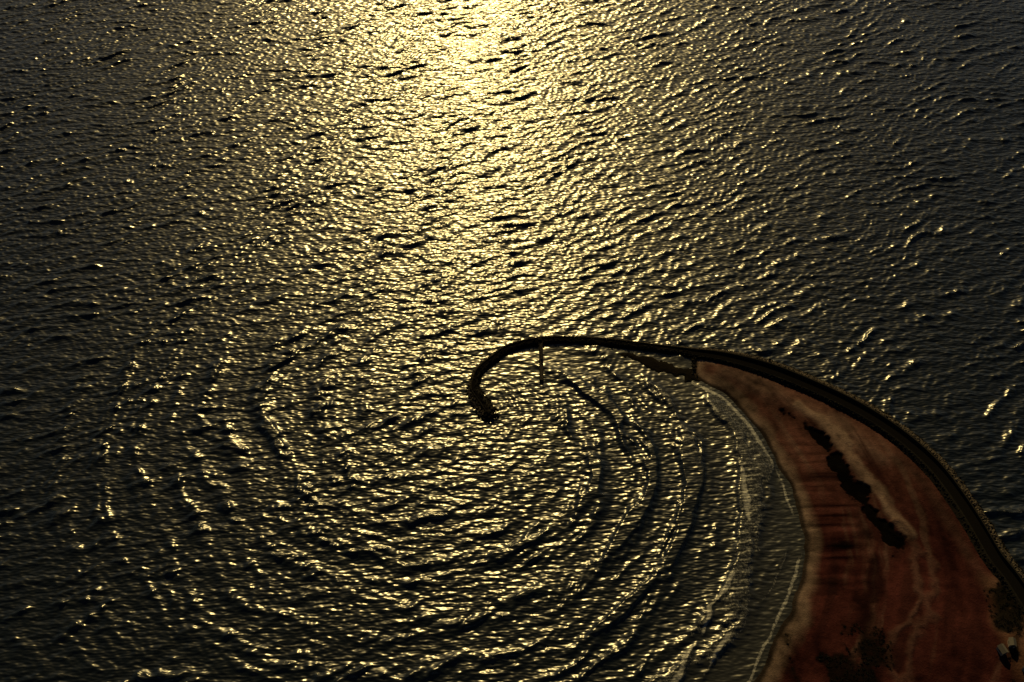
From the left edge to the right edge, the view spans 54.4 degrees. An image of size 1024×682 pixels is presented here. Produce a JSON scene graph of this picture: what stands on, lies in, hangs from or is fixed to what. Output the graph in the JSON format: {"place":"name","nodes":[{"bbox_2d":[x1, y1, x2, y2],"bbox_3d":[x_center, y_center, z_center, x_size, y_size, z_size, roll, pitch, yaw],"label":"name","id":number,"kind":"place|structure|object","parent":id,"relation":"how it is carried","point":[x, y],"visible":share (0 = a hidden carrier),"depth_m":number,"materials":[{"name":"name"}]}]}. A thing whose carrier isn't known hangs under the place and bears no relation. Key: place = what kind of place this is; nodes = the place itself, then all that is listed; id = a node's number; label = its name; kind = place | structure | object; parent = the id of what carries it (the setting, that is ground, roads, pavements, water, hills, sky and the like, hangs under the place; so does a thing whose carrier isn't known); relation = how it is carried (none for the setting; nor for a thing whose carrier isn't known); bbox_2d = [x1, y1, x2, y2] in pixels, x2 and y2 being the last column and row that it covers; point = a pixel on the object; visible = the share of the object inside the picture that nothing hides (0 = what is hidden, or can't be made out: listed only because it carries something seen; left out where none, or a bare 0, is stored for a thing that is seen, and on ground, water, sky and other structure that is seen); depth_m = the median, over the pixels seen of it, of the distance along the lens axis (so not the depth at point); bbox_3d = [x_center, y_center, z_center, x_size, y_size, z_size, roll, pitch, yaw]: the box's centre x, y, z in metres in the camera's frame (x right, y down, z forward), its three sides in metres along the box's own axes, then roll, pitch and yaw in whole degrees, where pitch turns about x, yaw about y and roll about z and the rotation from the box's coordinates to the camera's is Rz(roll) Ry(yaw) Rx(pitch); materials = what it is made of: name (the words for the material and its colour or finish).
{"place":"outdoors","nodes":[
{"label":"outdoors","id":0,"kind":"place"},
{"bbox_2d":[0,0,1023,681],"bbox_3d":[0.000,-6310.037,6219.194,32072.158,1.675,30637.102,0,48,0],"label":"sea water","id":1,"kind":"structure","parent":0,"point":[280,280],"depth_m":554.42,"materials":[{"name":"grey liquid"}]},
{"bbox_2d":[539,343,543,381],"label":"timber jetty","id":2,"kind":"object","parent":1,"relation":"in","point":[541,373],"visible":1,"depth_m":525.49,"materials":[{"name":"brown wood"}]},
{"bbox_2d":[465,335,1023,613],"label":"breakwater","id":3,"kind":"object","parent":1,"relation":"in","point":[991,549],"visible":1,"depth_m":502.76,"materials":[{"name":"stone"}]},
{"bbox_2d":[620,352,1023,681],"bbox_3d":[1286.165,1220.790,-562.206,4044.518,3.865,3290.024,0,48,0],"label":"sand spit","id":4,"kind":"structure","parent":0,"point":[889,548],"depth_m":445.75,"materials":[{"name":"brown sand"}]},
{"bbox_2d":[785,582,1022,681],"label":"coastal scrub","id":5,"kind":"object","parent":4,"relation":"on","point":[999,625],"visible":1,"depth_m":421.38,"materials":[{"name":"green plant"}]},
{"bbox_2d":[996,644,1008,655],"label":"beach hut","id":6,"kind":"object","parent":4,"relation":"on","point":[1001,649],"visible":1,"depth_m":416.42,"materials":[{"name":"beige wood"}]},
{"bbox_2d":[1007,637,1016,647],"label":"beach hut","id":7,"kind":"object","parent":4,"relation":"on","point":[1011,641],"visible":1,"depth_m":418.31,"materials":[{"name":"beige wood"}]}
]}

